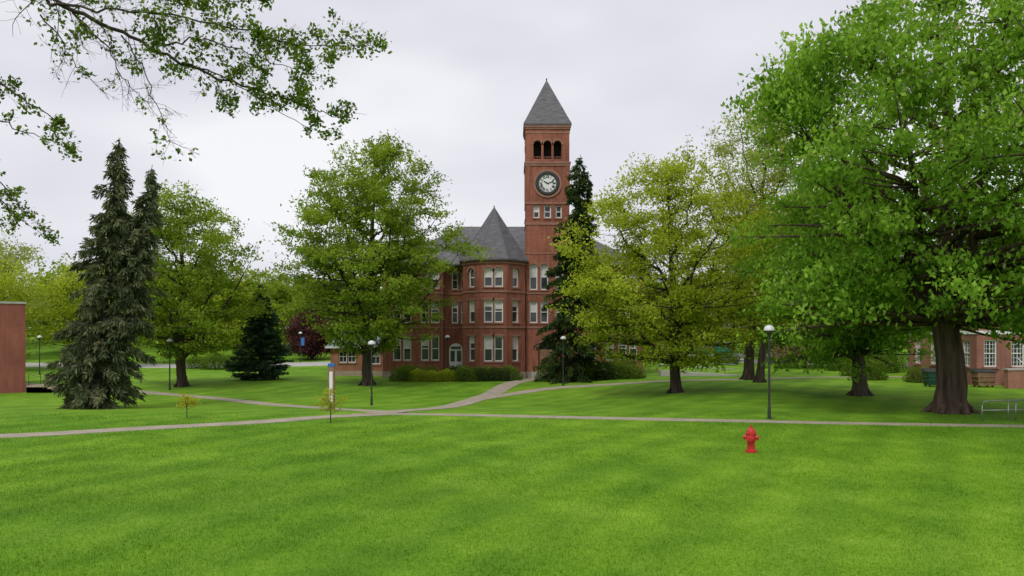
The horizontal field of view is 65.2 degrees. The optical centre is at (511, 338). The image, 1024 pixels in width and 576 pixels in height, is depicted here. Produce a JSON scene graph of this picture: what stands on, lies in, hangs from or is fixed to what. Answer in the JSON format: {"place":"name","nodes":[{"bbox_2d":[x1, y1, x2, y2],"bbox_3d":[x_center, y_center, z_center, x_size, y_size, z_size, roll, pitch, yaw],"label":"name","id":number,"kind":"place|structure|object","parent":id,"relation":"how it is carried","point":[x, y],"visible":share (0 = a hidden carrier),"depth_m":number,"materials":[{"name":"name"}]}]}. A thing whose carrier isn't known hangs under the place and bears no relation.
{"place":"outdoors","nodes":[
{"label":"outdoors","id":0,"kind":"place"},
{"bbox_2d":[26,361,329,367],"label":"road","id":1,"kind":"structure","parent":0,"point":[174,365],"depth_m":100.17,"materials":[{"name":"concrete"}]},
{"bbox_2d":[0,413,393,437],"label":"path","id":2,"kind":"structure","parent":0,"point":[38,434],"depth_m":30.71,"materials":[{"name":"concrete"}]},
{"bbox_2d":[26,383,406,412],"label":"path","id":3,"kind":"structure","parent":0,"point":[237,400],"depth_m":51.76,"materials":[{"name":"concrete"}]},
{"bbox_2d":[362,378,539,413],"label":"path","id":4,"kind":"structure","parent":0,"point":[502,388],"depth_m":52.54,"materials":[{"name":"concrete"}]},
{"bbox_2d":[0,333,1023,575],"bbox_3d":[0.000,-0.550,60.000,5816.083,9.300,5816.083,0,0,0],"label":"ground","id":5,"kind":"structure","parent":0,"point":[307,385],"depth_m":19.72,"materials":[{"name":"green plant"}]},
{"bbox_2d":[0,301,26,393],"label":"brick block","id":6,"kind":"structure","parent":5,"relation":"on","point":[12,347],"depth_m":59.74,"materials":[{"name":"brick"}]},
{"bbox_2d":[0,238,42,321],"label":"tree","id":7,"kind":"object","parent":5,"relation":"on","point":[21,271],"visible":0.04,"depth_m":126.26,"materials":[{"name":"green plant"}]},
{"bbox_2d":[0,253,58,358],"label":"tree","id":8,"kind":"object","parent":5,"relation":"on","point":[12,281],"visible":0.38,"depth_m":88.19,"materials":[{"name":"green plant"}]},
{"bbox_2d":[0,219,58,327],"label":"tree","id":9,"kind":"object","parent":5,"relation":"on","point":[21,249],"visible":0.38,"depth_m":106.70,"materials":[{"name":"green plant"}]},
{"bbox_2d":[26,373,63,392],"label":"outdoor steps","id":10,"kind":"structure","parent":5,"relation":"on","point":[37,388],"depth_m":59.80,"materials":[{"name":"concrete"}]},
{"bbox_2d":[25,259,86,347],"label":"tree","id":11,"kind":"object","parent":5,"relation":"on","point":[49,275],"visible":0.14,"depth_m":118.42,"materials":[{"name":"green plant"}]},
{"bbox_2d":[27,257,162,366],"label":"tree","id":12,"kind":"object","parent":5,"relation":"on","point":[69,310],"visible":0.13,"depth_m":93.44,"materials":[{"name":"green plant"}]},
{"bbox_2d":[42,138,168,409],"bbox_3d":[-22.948,-3.101,45.492,6.330,16.621,6.057,0,0,0],"label":"spruce tree","id":13,"kind":"object","parent":5,"relation":"on","point":[130,260],"visible":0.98,"depth_m":44.82,"materials":[{"name":"green plant"}]},
{"bbox_2d":[166,338,172,389],"bbox_3d":[-26.400,1.996,61.700,0.490,4.030,0.490,0,0,0],"label":"street lamp","id":14,"kind":"object","parent":5,"relation":"on","point":[169,340],"visible":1,"depth_m":61.65,"materials":[{"name":"black metal"}]},
{"bbox_2d":[78,179,280,386],"bbox_3d":[-25.904,-4.247,63.666,15.450,16.472,14.565,0,0,0],"label":"maple tree","id":15,"kind":"object","parent":5,"relation":"on","point":[191,326],"visible":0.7,"depth_m":62.65,"materials":[{"name":"green plant"}]},
{"bbox_2d":[176,393,199,417],"bbox_3d":[-13.872,2.916,34.221,0.959,1.229,1.209,0,0,-42],"label":"sapling","id":16,"kind":"object","parent":5,"relation":"on","point":[188,402],"visible":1,"depth_m":34.14,"materials":[{"name":"yellow plant"}]},
{"bbox_2d":[153,259,235,325],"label":"tree","id":17,"kind":"object","parent":5,"relation":"on","point":[178,285],"visible":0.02,"depth_m":123.08,"materials":[{"name":"green plant"}]},
{"bbox_2d":[154,293,235,360],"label":"tree","id":18,"kind":"object","parent":5,"relation":"on","point":[210,338],"visible":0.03,"depth_m":106.12,"materials":[{"name":"green plant"}]},
{"bbox_2d":[0,0,391,245],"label":"overhanging tree","id":19,"kind":"object","parent":5,"relation":"on","point":[257,35],"visible":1,"depth_m":12.09,"materials":[{"name":"green plant"}]},
{"bbox_2d":[185,355,209,368],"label":"shrub","id":20,"kind":"object","parent":5,"relation":"on","point":[199,359],"visible":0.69,"depth_m":93.55,"materials":[{"name":"green plant"}]},
{"bbox_2d":[198,352,230,369],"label":"shrub","id":21,"kind":"object","parent":5,"relation":"on","point":[213,365],"visible":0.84,"depth_m":91.46,"materials":[{"name":"green plant"}]},
{"bbox_2d":[220,270,267,327],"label":"tree","id":22,"kind":"object","parent":5,"relation":"on","point":[237,276],"visible":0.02,"depth_m":127.73,"materials":[{"name":"green plant"}]},
{"bbox_2d":[213,279,288,356],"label":"tree","id":23,"kind":"object","parent":5,"relation":"on","point":[235,322],"visible":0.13,"depth_m":110.61,"materials":[{"name":"green plant"}]},
{"bbox_2d":[221,285,293,380],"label":"spruce tree","id":24,"kind":"object","parent":5,"relation":"on","point":[264,348],"visible":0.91,"depth_m":70.26,"materials":[{"name":"green plant"}]},
{"bbox_2d":[244,269,317,343],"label":"tree","id":25,"kind":"object","parent":5,"relation":"on","point":[286,293],"visible":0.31,"depth_m":120.56,"materials":[{"name":"green plant"}]},
{"bbox_2d":[281,307,333,359],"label":"purple maple tree","id":26,"kind":"object","parent":5,"relation":"on","point":[313,346],"visible":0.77,"depth_m":106.74,"materials":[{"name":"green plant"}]},
{"bbox_2d":[285,282,341,327],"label":"tree","id":27,"kind":"object","parent":5,"relation":"on","point":[311,305],"visible":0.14,"depth_m":129.77,"materials":[{"name":"green plant"}]},
{"bbox_2d":[312,387,349,422],"bbox_3d":[-7.242,2.733,32.202,1.413,1.595,1.351,0,0,0],"label":"sapling","id":28,"kind":"object","parent":5,"relation":"on","point":[330,392],"visible":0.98,"depth_m":32.16,"materials":[{"name":"yellow plant"}]},
{"bbox_2d":[328,363,334,409],"bbox_3d":[-9.300,2.538,41.199,0.340,2.520,0.222,0,0,0],"label":"information post","id":29,"kind":"object","parent":5,"relation":"on","point":[331,375],"visible":0.7,"depth_m":41.10,"materials":[{"name":"white metal"}]},
{"bbox_2d":[325,334,382,375],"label":"brick annex","id":30,"kind":"object","parent":5,"relation":"on","point":[346,364],"visible":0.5,"depth_m":78.00,"materials":[{"name":"red brick"}]},
{"bbox_2d":[338,350,347,363],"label":"window","id":31,"kind":"structure","parent":30,"relation":"in","point":[342,358],"depth_m":78.26,"materials":[{"name":"white glass"}]},
{"bbox_2d":[348,350,355,363],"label":"window","id":32,"kind":"structure","parent":30,"relation":"in","point":[351,360],"depth_m":78.26,"materials":[{"name":"white paint"}]},
{"bbox_2d":[372,352,380,365],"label":"window","id":33,"kind":"structure","parent":30,"relation":"in","point":[375,358],"depth_m":78.24,"materials":[{"name":"white paint"}]},
{"bbox_2d":[368,340,375,404],"bbox_3d":[-8.600,2.127,49.000,0.490,4.030,0.490,0,0,0],"label":"street lamp","id":34,"kind":"object","parent":5,"relation":"on","point":[371,343],"visible":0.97,"depth_m":48.95,"materials":[{"name":"black metal"}]},
{"bbox_2d":[264,129,497,385],"bbox_3d":[-11.537,-6.642,64.533,17.210,21.169,17.011,0,0,43],"label":"maple tree","id":35,"kind":"object","parent":5,"relation":"on","point":[359,291],"visible":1,"depth_m":62.52,"materials":[{"name":"green plant"}]},
{"bbox_2d":[10,247,752,340],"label":"woodland","id":36,"kind":"object","parent":5,"relation":"on","point":[54,271],"depth_m":157.54,"materials":[{"name":"green plant"}]},
{"bbox_2d":[389,366,414,381],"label":"shrub","id":37,"kind":"object","parent":5,"relation":"on","point":[398,376],"visible":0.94,"depth_m":68.13,"materials":[{"name":"green plant"}]},
{"bbox_2d":[406,368,428,381],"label":"shrub","id":38,"kind":"object","parent":5,"relation":"on","point":[419,372],"visible":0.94,"depth_m":67.85,"materials":[{"name":"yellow plant"}]},
{"bbox_2d":[421,370,444,381],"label":"shrub","id":39,"kind":"object","parent":5,"relation":"on","point":[434,375],"visible":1,"depth_m":67.67,"materials":[{"name":"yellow plant"}]},
{"bbox_2d":[438,368,459,381],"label":"shrub","id":40,"kind":"object","parent":5,"relation":"on","point":[446,372],"visible":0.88,"depth_m":68.03,"materials":[{"name":"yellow plant"}]},
{"bbox_2d":[451,365,480,381],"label":"shrub","id":41,"kind":"object","parent":5,"relation":"on","point":[467,370],"visible":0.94,"depth_m":67.83,"materials":[{"name":"green plant"}]},
{"bbox_2d":[467,366,492,381],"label":"shrub","id":42,"kind":"object","parent":5,"relation":"on","point":[481,372],"visible":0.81,"depth_m":68.18,"materials":[{"name":"green plant"}]},
{"bbox_2d":[488,366,510,381],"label":"shrub","id":43,"kind":"object","parent":5,"relation":"on","point":[501,371],"visible":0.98,"depth_m":68.45,"materials":[{"name":"green plant"}]},
{"bbox_2d":[495,364,523,380],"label":"shrub","id":44,"kind":"object","parent":5,"relation":"on","point":[516,374],"visible":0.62,"depth_m":69.47,"materials":[{"name":"green plant"}]},
{"bbox_2d":[382,78,642,378],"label":"brick hall","id":45,"kind":"structure","parent":5,"relation":"on","point":[496,315],"depth_m":73.90,"materials":[{"name":"brick"}]},
{"bbox_2d":[392,338,401,361],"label":"window","id":46,"kind":"structure","parent":45,"relation":"in","point":[396,355],"depth_m":74.64,"materials":[{"name":"grey glass"}]},
{"bbox_2d":[402,336,411,361],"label":"window","id":47,"kind":"structure","parent":45,"relation":"in","point":[406,346],"depth_m":74.64,"materials":[{"name":"white paint"}]},
{"bbox_2d":[420,336,429,361],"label":"window","id":48,"kind":"structure","parent":45,"relation":"in","point":[424,347],"depth_m":74.64,"materials":[{"name":"grey glass"}]},
{"bbox_2d":[430,336,439,361],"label":"window","id":49,"kind":"structure","parent":45,"relation":"in","point":[434,345],"depth_m":74.66,"materials":[{"name":"grey glass"}]},
{"bbox_2d":[430,302,439,323],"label":"window","id":50,"kind":"structure","parent":45,"relation":"in","point":[435,310],"depth_m":74.64,"materials":[{"name":"grey glass"}]},
{"bbox_2d":[451,302,458,324],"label":"window","id":51,"kind":"structure","parent":45,"relation":"in","point":[454,308],"depth_m":75.84,"materials":[{"name":"white glass"}]},
{"bbox_2d":[451,271,458,290],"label":"window","id":52,"kind":"structure","parent":45,"relation":"in","point":[455,274],"depth_m":75.76,"materials":[{"name":"grey glass"}]},
{"bbox_2d":[449,343,462,369],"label":"side door","id":53,"kind":"structure","parent":45,"relation":"in","point":[455,350],"depth_m":75.50,"materials":[{"name":"white paint"}]},
{"bbox_2d":[467,336,474,362],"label":"window","id":54,"kind":"structure","parent":45,"relation":"in","point":[472,338],"depth_m":72.74,"materials":[{"name":"white glass"}]},
{"bbox_2d":[467,300,474,323],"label":"window","id":55,"kind":"structure","parent":45,"relation":"in","point":[472,303],"depth_m":72.74,"materials":[{"name":"grey glass"}]},
{"bbox_2d":[467,268,474,288],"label":"window","id":56,"kind":"structure","parent":45,"relation":"in","point":[472,274],"depth_m":72.71,"materials":[{"name":"grey glass"}]},
{"bbox_2d":[483,336,493,362],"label":"window","id":57,"kind":"structure","parent":45,"relation":"in","point":[488,340],"depth_m":71.89,"materials":[{"name":"white paint"}]},
{"bbox_2d":[483,300,493,323],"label":"window","id":58,"kind":"structure","parent":45,"relation":"in","point":[488,304],"depth_m":71.89,"materials":[{"name":"grey glass"}]},
{"bbox_2d":[483,267,493,287],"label":"window","id":59,"kind":"structure","parent":45,"relation":"in","point":[488,274],"depth_m":71.89,"materials":[{"name":"white glass"}]},
{"bbox_2d":[493,336,503,362],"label":"window","id":60,"kind":"structure","parent":45,"relation":"in","point":[498,340],"depth_m":71.91,"materials":[{"name":"glass"}]},
{"bbox_2d":[494,300,503,323],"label":"window","id":61,"kind":"structure","parent":45,"relation":"in","point":[498,304],"depth_m":71.89,"materials":[{"name":"white glass"}]},
{"bbox_2d":[494,267,503,287],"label":"window","id":62,"kind":"structure","parent":45,"relation":"in","point":[498,274],"depth_m":71.89,"materials":[{"name":"white glass"}]},
{"bbox_2d":[512,336,520,362],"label":"window","id":63,"kind":"structure","parent":45,"relation":"in","point":[515,338],"depth_m":72.75,"materials":[{"name":"white paint"}]},
{"bbox_2d":[512,300,520,323],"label":"window","id":64,"kind":"structure","parent":45,"relation":"in","point":[515,303],"depth_m":72.76,"materials":[{"name":"white glass"}]},
{"bbox_2d":[512,268,520,288],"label":"window","id":65,"kind":"structure","parent":45,"relation":"in","point":[515,272],"depth_m":72.72,"materials":[{"name":"white paint"}]},
{"bbox_2d":[529,264,537,290],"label":"window","id":66,"kind":"structure","parent":45,"relation":"in","point":[533,268],"depth_m":74.15,"materials":[{"name":"white paint"}]},
{"bbox_2d":[529,301,537,323],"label":"window","id":67,"kind":"structure","parent":45,"relation":"in","point":[532,304],"depth_m":74.15,"materials":[{"name":"white paint"}]},
{"bbox_2d":[532,206,539,218],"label":"window","id":68,"kind":"structure","parent":45,"relation":"in","point":[535,208],"depth_m":74.11,"materials":[{"name":"white glass"}]},
{"bbox_2d":[539,264,548,290],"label":"window","id":69,"kind":"structure","parent":45,"relation":"in","point":[543,279],"depth_m":74.15,"materials":[{"name":"white paint"}]},
{"bbox_2d":[539,301,548,323],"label":"window","id":70,"kind":"structure","parent":45,"relation":"in","point":[543,313],"depth_m":74.15,"materials":[{"name":"white glass"}]},
{"bbox_2d":[538,340,553,370],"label":"door","id":71,"kind":"structure","parent":45,"relation":"in","point":[543,352],"depth_m":74.19,"materials":[{"name":"brown wood"}]},
{"bbox_2d":[543,206,551,218],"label":"window","id":72,"kind":"structure","parent":45,"relation":"in","point":[547,209],"depth_m":74.15,"materials":[{"name":"white paint"}]},
{"bbox_2d":[555,206,562,218],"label":"window","id":73,"kind":"structure","parent":45,"relation":"in","point":[558,208],"depth_m":74.11,"materials":[{"name":"white paint"}]},
{"bbox_2d":[534,366,558,380],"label":"shrub","id":74,"kind":"object","parent":5,"relation":"on","point":[543,372],"visible":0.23,"depth_m":69.32,"materials":[{"name":"green plant"}]},
{"bbox_2d":[532,155,607,383],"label":"hemlock tree","id":75,"kind":"object","parent":5,"relation":"on","point":[574,192],"visible":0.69,"depth_m":67.03,"materials":[{"name":"green plant"}]},
{"bbox_2d":[579,367,596,380],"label":"shrub","id":76,"kind":"object","parent":5,"relation":"on","point":[590,371],"visible":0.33,"depth_m":68.11,"materials":[{"name":"green plant"}]},
{"bbox_2d":[587,361,619,379],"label":"shrub","id":77,"kind":"object","parent":5,"relation":"on","point":[602,374],"visible":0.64,"depth_m":68.19,"materials":[{"name":"green plant"}]},
{"bbox_2d":[604,359,635,379],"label":"shrub","id":78,"kind":"object","parent":5,"relation":"on","point":[622,365],"visible":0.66,"depth_m":68.49,"materials":[{"name":"green plant"}]},
{"bbox_2d":[618,364,646,378],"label":"shrub","id":79,"kind":"object","parent":5,"relation":"on","point":[640,371],"visible":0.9,"depth_m":68.52,"materials":[{"name":"green plant"}]},
{"bbox_2d":[643,299,666,348],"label":"tree","id":80,"kind":"object","parent":5,"relation":"on","point":[658,337],"visible":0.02,"depth_m":103.12,"materials":[{"name":"green plant"}]},
{"bbox_2d":[545,135,805,393],"bbox_3d":[10.637,-4.687,51.468,17.472,16.799,16.801,0,0,-44],"label":"maple tree","id":81,"kind":"object","parent":5,"relation":"on","point":[620,295],"visible":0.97,"depth_m":50.27,"materials":[{"name":"green plant"}]},
{"bbox_2d":[659,294,724,352],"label":"tree","id":82,"kind":"object","parent":5,"relation":"on","point":[695,327],"depth_m":113.69,"materials":[{"name":"green plant"}]},
{"bbox_2d":[658,363,739,375],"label":"access ramp","id":83,"kind":"structure","parent":5,"relation":"on","point":[663,372],"depth_m":72.50,"materials":[{"name":"concrete"}]},
{"bbox_2d":[718,351,738,364],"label":"shrub","id":84,"kind":"object","parent":5,"relation":"on","point":[733,355],"visible":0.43,"depth_m":96.22,"materials":[{"name":"green plant"}]},
{"bbox_2d":[706,284,752,349],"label":"tree","id":85,"kind":"object","parent":5,"relation":"on","point":[726,327],"visible":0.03,"depth_m":111.86,"materials":[{"name":"green plant"}]},
{"bbox_2d":[742,425,759,452],"bbox_3d":[7.145,3.005,23.882,0.417,0.850,0.416,0,0,-15],"label":"fire hydrant","id":86,"kind":"object","parent":5,"relation":"on","point":[750,437],"visible":0.98,"depth_m":23.80,"materials":[{"name":"red metal"}]},
{"bbox_2d":[684,76,818,379],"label":"tree","id":87,"kind":"object","parent":5,"relation":"on","point":[772,179],"visible":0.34,"depth_m":65.40,"materials":[{"name":"green plant"}]},
{"bbox_2d":[690,185,815,382],"bbox_3d":[20.066,-4.150,62.990,11.522,15.502,11.032,0,0,44],"label":"tree","id":88,"kind":"object","parent":5,"relation":"on","point":[760,374],"visible":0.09,"depth_m":61.71,"materials":[{"name":"green plant"}]},
{"bbox_2d":[726,292,809,360],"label":"tree","id":89,"kind":"object","parent":5,"relation":"on","point":[755,347],"visible":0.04,"depth_m":98.99,"materials":[{"name":"green plant"}]},
{"bbox_2d":[763,325,774,418],"bbox_3d":[10.900,1.435,33.900,0.490,4.030,0.490,0,0,0],"label":"street lamp","id":90,"kind":"object","parent":5,"relation":"on","point":[769,329],"visible":0.99,"depth_m":33.85,"materials":[{"name":"black metal"}]},
{"bbox_2d":[766,323,823,367],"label":"flowering tree","id":91,"kind":"object","parent":5,"relation":"on","point":[778,349],"visible":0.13,"depth_m":88.87,"materials":[{"name":"green plant"}]},
{"bbox_2d":[714,156,935,395],"bbox_3d":[19.852,-3.645,46.751,14.229,14.460,12.978,0,0,33],"label":"chestnut tree","id":92,"kind":"object","parent":5,"relation":"on","point":[855,344],"visible":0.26,"depth_m":46.04,"materials":[{"name":"green plant"}]},
{"bbox_2d":[827,358,851,370],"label":"shrub","id":93,"kind":"object","parent":5,"relation":"on","point":[833,368],"visible":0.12,"depth_m":83.82,"materials":[{"name":"green plant"}]},
{"bbox_2d":[840,361,873,375],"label":"shrub","id":94,"kind":"object","parent":5,"relation":"on","point":[844,370],"visible":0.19,"depth_m":72.11,"materials":[{"name":"green plant"}]},
{"bbox_2d":[848,359,888,380],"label":"shrub","id":95,"kind":"object","parent":5,"relation":"on","point":[878,377],"visible":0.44,"depth_m":65.60,"materials":[{"name":"green plant"}]},
{"bbox_2d":[714,0,1023,414],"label":"chestnut tree","id":96,"kind":"object","parent":5,"relation":"on","point":[951,273],"visible":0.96,"depth_m":34.03,"materials":[{"name":"green plant"}]},
{"bbox_2d":[865,352,907,372],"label":"shrub","id":97,"kind":"object","parent":5,"relation":"on","point":[895,370],"visible":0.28,"depth_m":79.16,"materials":[{"name":"green plant"}]},
{"bbox_2d":[902,366,929,382],"bbox_3d":[31.487,2.820,61.970,1.964,1.464,2.410,0,0,-2],"label":"shrub","id":98,"kind":"object","parent":5,"relation":"on","point":[912,378],"visible":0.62,"depth_m":61.83,"materials":[{"name":"green plant"}]},
{"bbox_2d":[921,368,936,386],"bbox_3d":[29.800,2.752,56.503,1.394,1.297,0.989,0,0,0],"label":"waste bin","id":99,"kind":"object","parent":5,"relation":"on","point":[929,376],"visible":0.47,"depth_m":56.15,"materials":[{"name":"green paint"}]},
{"bbox_2d":[908,8,1023,257],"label":"maple tree","id":100,"kind":"object","parent":5,"relation":"on","point":[1015,91],"visible":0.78,"depth_m":29.71,"materials":[{"name":"green plant"}]},
{"bbox_2d":[908,218,1023,384],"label":"brick dormitory","id":101,"kind":"structure","parent":5,"relation":"on","point":[979,354],"depth_m":58.18,"materials":[{"name":"red brick"}]},
{"bbox_2d":[963,340,969,367],"bbox_3d":[33.730,1.140,59.400,0.340,2.080,1.160,0,0,0],"label":"window","id":102,"kind":"structure","parent":101,"relation":"in","point":[966,343],"depth_m":59.41,"materials":[{"name":"white paint"}]},
{"bbox_2d":[983,340,998,368],"bbox_3d":[34.700,1.140,58.030,1.110,2.080,0.340,0,0,0],"label":"window","id":103,"kind":"structure","parent":101,"relation":"in","point":[989,357],"depth_m":58.20,"materials":[{"name":"white paint"}]},
{"bbox_2d":[1011,341,1023,367],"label":"window","id":104,"kind":"structure","parent":101,"relation":"in","point":[1016,351],"depth_m":58.18,"materials":[{"name":"white glass"}]},
{"bbox_2d":[970,368,996,386],"bbox_3d":[33.000,2.752,56.003,1.394,1.297,0.989,0,0,0],"label":"waste bin","id":105,"kind":"object","parent":5,"relation":"on","point":[980,377],"visible":1,"depth_m":55.61,"materials":[{"name":"brown wood"}]},
{"bbox_2d":[981,399,1023,420],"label":"bike rack","id":106,"kind":"object","parent":5,"relation":"on","point":[1008,409],"visible":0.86,"depth_m":33.18,"materials":[{"name":"grey metal"}]},
{"bbox_2d":[1002,368,1023,388],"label":"brick pier wall","id":107,"kind":"structure","parent":5,"relation":"on","point":[1013,378],"depth_m":54.25,"materials":[{"name":"brick"}]},
{"bbox_2d":[0,0,1023,328],"label":"sky","id":108,"kind":"structure","parent":0,"point":[459,83],"materials":[{"name":"white"}]},
{"bbox_2d":[466,376,906,399],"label":"path","id":109,"kind":"structure","parent":0,"point":[524,392],"depth_m":62.83,"materials":[{"name":"concrete"}]},
{"bbox_2d":[357,413,1023,426],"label":"path","id":110,"kind":"structure","parent":0,"point":[747,421],"depth_m":33.00,"materials":[{"name":"concrete"}]},
{"bbox_2d":[643,351,907,366],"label":"road","id":111,"kind":"structure","parent":0,"point":[742,361],"depth_m":100.18,"materials":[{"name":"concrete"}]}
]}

